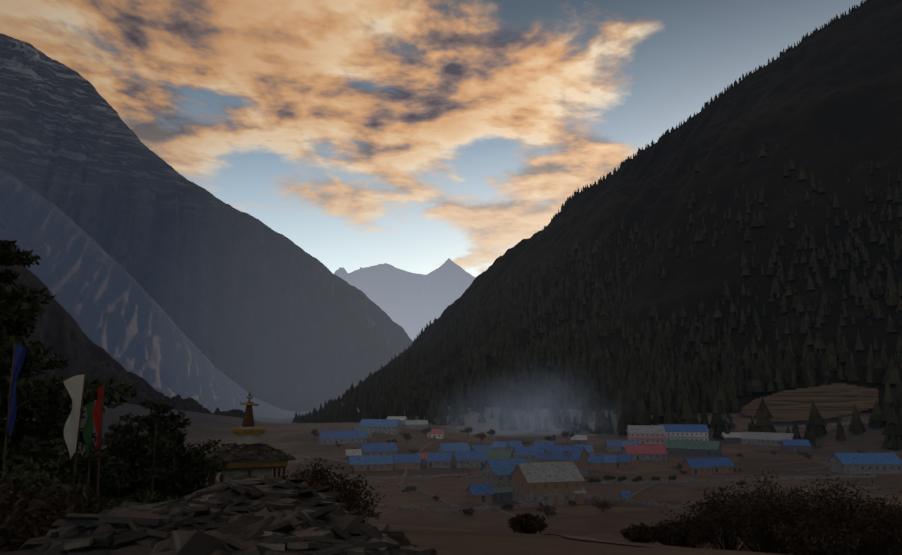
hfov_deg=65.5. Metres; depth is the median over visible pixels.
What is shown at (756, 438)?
building
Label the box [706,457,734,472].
cabin
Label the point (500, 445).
house
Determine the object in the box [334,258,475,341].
mountain
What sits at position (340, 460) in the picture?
field wall
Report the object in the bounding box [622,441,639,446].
house
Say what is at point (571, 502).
village shrub
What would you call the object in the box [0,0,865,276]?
sky
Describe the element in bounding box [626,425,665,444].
building
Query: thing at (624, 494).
tarp tent
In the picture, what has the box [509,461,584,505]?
house
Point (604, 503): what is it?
village shrub
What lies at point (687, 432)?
building
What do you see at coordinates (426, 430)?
village tree
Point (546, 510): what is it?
village shrub
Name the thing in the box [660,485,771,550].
bush
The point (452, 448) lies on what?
house
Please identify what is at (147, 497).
shrub
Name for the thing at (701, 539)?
bush
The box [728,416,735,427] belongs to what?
village conifer
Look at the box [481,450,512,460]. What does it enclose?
house
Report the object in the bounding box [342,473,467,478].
field wall
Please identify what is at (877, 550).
bush
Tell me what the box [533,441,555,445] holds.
house
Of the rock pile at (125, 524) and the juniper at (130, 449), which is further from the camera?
the juniper at (130, 449)
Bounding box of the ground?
[0,390,901,554]
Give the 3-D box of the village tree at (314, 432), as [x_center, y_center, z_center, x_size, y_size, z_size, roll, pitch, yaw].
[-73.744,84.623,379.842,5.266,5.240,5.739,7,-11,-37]
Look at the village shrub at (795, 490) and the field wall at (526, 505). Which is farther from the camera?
the village shrub at (795, 490)
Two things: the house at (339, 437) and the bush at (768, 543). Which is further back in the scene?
the house at (339, 437)
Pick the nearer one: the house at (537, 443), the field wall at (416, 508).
the field wall at (416, 508)
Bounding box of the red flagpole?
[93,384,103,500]
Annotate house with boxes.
[318,430,367,444]
[345,449,361,460]
[347,455,393,470]
[353,427,372,437]
[359,419,400,434]
[359,442,397,455]
[387,416,407,423]
[393,454,420,469]
[405,420,427,428]
[418,452,426,464]
[426,452,453,467]
[427,429,444,438]
[437,443,470,456]
[454,451,486,467]
[470,445,492,450]
[480,458,527,487]
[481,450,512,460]
[492,441,509,449]
[508,441,522,451]
[509,461,584,505]
[512,446,539,461]
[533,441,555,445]
[571,435,586,444]
[574,445,593,454]
[605,441,622,451]
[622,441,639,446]
[622,445,667,460]
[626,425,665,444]
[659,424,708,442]
[665,439,721,456]
[721,432,741,440]
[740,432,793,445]
[779,439,810,450]
[828,453,901,473]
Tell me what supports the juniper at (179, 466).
on the ground
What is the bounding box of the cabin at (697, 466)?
[680,458,712,474]
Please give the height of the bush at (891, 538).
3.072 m
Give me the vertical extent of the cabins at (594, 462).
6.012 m
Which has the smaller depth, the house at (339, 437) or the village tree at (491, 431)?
the house at (339, 437)
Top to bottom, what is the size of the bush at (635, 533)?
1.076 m
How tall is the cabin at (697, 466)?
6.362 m
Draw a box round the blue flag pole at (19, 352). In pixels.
[0,343,25,495]
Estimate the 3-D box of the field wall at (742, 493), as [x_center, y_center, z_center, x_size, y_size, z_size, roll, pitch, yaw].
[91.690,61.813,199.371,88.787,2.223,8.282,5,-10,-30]
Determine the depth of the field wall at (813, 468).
282.32 m
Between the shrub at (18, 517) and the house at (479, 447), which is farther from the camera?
the house at (479, 447)
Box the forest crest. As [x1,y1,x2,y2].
[369,0,869,376]
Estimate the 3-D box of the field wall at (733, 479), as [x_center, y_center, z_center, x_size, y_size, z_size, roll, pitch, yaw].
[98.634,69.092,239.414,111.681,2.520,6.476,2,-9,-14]
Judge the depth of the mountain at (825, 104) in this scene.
1234.07 m
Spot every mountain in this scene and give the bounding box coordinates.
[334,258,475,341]
[336,0,901,412]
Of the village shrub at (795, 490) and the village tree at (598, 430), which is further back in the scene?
the village tree at (598, 430)
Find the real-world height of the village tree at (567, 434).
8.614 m
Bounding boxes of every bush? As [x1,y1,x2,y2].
[271,458,385,515]
[338,498,382,521]
[507,512,547,533]
[620,521,661,544]
[643,518,705,547]
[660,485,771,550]
[670,512,723,548]
[693,464,835,553]
[742,527,789,553]
[758,490,837,554]
[768,516,860,554]
[770,474,901,554]
[828,492,901,554]
[836,487,901,554]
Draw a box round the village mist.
[434,365,619,435]
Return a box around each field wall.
[297,456,347,462]
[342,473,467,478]
[359,502,450,512]
[397,486,461,508]
[451,496,672,513]
[460,474,481,479]
[586,474,875,484]
[625,482,656,498]
[673,486,876,508]
[775,421,868,429]
[794,465,829,471]
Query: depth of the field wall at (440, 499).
190.79 m
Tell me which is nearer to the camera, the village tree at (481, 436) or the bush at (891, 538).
the bush at (891, 538)
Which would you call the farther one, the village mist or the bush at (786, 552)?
the village mist
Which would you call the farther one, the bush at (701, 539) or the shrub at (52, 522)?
the bush at (701, 539)
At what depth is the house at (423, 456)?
297.36 m
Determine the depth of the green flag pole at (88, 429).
19.22 m
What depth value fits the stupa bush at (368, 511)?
28.27 m
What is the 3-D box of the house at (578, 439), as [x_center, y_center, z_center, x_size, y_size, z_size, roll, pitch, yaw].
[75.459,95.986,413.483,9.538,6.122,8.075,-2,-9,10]
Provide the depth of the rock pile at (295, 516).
6.08 m
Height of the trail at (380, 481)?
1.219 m
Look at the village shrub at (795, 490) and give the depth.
204.39 m
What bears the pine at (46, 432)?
on the ground
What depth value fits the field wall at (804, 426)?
419.17 m
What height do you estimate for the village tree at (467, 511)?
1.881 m
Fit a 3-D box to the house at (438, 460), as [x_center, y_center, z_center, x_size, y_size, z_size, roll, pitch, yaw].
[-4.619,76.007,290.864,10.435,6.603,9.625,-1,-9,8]
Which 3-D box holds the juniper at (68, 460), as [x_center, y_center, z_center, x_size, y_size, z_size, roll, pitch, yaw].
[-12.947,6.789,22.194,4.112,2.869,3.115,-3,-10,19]
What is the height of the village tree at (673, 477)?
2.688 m
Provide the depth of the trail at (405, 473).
279.61 m
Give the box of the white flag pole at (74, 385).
[64,373,85,491]
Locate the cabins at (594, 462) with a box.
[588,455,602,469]
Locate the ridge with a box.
[0,168,300,418]
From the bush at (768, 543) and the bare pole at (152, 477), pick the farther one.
the bush at (768, 543)
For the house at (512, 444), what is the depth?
361.52 m
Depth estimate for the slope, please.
1025.68 m
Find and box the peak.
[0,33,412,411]
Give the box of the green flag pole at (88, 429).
[83,401,94,487]
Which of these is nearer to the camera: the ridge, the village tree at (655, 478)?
the village tree at (655, 478)
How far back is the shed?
186.42 m
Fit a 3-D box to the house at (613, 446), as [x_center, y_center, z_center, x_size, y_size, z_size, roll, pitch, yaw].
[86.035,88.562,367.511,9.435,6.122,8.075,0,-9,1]
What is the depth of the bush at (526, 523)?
34.02 m
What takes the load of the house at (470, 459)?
on the ground
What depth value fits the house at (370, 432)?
381.16 m
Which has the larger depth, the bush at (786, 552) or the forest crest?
the forest crest
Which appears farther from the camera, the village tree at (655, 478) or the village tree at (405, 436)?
the village tree at (405, 436)
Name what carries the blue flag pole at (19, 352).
on the ground
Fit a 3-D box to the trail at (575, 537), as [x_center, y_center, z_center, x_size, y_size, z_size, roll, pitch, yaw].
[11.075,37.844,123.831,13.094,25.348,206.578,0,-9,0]
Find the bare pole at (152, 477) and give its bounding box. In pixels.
[150,423,156,501]
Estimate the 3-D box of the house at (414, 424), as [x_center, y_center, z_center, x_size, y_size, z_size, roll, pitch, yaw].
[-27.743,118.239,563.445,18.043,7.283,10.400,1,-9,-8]
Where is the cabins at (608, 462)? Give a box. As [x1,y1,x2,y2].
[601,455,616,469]
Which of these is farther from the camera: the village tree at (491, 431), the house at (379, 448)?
the village tree at (491, 431)
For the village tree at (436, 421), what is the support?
on the ground
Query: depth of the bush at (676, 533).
29.77 m
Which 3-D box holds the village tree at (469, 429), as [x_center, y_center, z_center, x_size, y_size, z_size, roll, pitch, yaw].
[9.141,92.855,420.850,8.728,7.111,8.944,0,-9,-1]
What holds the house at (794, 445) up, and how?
on the ground
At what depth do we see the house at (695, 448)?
346.52 m
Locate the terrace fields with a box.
[740,383,877,421]
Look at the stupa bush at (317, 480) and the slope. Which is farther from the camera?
the slope
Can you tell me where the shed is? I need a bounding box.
[466,483,493,503]
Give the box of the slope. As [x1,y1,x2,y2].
[0,263,244,417]
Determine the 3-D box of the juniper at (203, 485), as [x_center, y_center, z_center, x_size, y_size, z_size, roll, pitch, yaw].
[-13.862,10.593,36.075,3.937,4.115,3.845,0,-9,-1]
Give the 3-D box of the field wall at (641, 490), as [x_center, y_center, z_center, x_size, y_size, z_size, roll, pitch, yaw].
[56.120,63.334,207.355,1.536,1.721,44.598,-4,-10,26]
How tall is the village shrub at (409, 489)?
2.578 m
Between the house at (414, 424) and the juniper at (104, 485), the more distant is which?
the house at (414, 424)
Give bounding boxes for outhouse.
[574,486,585,503]
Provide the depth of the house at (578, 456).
251.99 m
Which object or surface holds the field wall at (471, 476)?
on the ground
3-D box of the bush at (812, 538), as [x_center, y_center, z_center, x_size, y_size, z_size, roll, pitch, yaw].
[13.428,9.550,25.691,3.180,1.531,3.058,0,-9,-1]
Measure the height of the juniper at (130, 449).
4.550 m
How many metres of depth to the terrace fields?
535.41 m
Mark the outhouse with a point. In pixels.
(579, 496)
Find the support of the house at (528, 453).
on the ground
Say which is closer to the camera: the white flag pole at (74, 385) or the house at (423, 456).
the white flag pole at (74, 385)
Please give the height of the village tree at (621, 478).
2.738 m
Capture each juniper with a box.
[0,447,92,512]
[58,446,129,501]
[83,414,180,504]
[112,396,227,501]
[166,443,216,497]
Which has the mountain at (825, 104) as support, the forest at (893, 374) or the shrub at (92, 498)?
the forest at (893, 374)
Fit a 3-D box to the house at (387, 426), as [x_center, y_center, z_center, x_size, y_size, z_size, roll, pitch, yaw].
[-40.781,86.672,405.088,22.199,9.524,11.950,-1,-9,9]
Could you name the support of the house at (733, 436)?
on the ground
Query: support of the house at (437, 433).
on the ground
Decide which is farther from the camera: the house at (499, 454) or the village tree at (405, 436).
the village tree at (405, 436)
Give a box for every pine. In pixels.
[0,224,136,479]
[0,251,90,440]
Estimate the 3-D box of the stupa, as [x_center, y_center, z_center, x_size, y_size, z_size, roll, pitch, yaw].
[-11.460,10.162,39.296,4.930,7.650,4.919,4,-10,-22]
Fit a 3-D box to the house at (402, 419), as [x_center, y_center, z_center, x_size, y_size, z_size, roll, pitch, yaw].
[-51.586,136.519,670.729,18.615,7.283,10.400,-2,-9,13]
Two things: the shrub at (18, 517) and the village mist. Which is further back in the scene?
the village mist
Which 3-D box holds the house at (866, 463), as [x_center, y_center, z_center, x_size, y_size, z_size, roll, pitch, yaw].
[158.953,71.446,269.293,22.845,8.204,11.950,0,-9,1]
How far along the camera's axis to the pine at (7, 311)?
19.79 m
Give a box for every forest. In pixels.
[297,143,901,449]
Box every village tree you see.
[311,429,318,438]
[402,433,411,443]
[421,427,431,435]
[433,418,439,427]
[460,426,472,437]
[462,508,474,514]
[474,432,486,443]
[487,429,495,434]
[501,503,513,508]
[544,435,555,440]
[561,431,574,444]
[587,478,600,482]
[594,428,604,437]
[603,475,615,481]
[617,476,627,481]
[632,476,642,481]
[651,476,660,480]
[668,475,676,480]
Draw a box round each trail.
[295,460,465,487]
[398,439,440,483]
[466,486,647,545]
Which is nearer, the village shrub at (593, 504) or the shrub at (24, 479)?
the shrub at (24, 479)
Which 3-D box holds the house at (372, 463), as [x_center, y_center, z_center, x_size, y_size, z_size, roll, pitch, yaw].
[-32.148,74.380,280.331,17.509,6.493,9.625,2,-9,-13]
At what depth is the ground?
247.01 m
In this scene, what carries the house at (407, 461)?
on the ground
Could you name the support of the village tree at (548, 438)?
on the ground
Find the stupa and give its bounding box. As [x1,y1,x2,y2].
[205,392,295,486]
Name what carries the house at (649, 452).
on the ground
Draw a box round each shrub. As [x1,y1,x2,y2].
[0,452,90,505]
[0,465,93,551]
[4,502,87,550]
[10,471,107,515]
[98,487,176,507]
[401,486,416,492]
[535,503,551,511]
[539,506,556,516]
[568,500,576,505]
[592,501,616,510]
[594,499,612,510]
[789,485,801,492]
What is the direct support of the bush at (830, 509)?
on the ground
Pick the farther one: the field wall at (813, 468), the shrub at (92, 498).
the field wall at (813, 468)
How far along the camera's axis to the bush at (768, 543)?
38.05 m
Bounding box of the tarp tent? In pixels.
[618,491,630,497]
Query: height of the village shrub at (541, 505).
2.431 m
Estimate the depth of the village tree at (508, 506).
170.93 m
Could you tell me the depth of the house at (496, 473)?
205.19 m
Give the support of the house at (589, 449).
on the ground

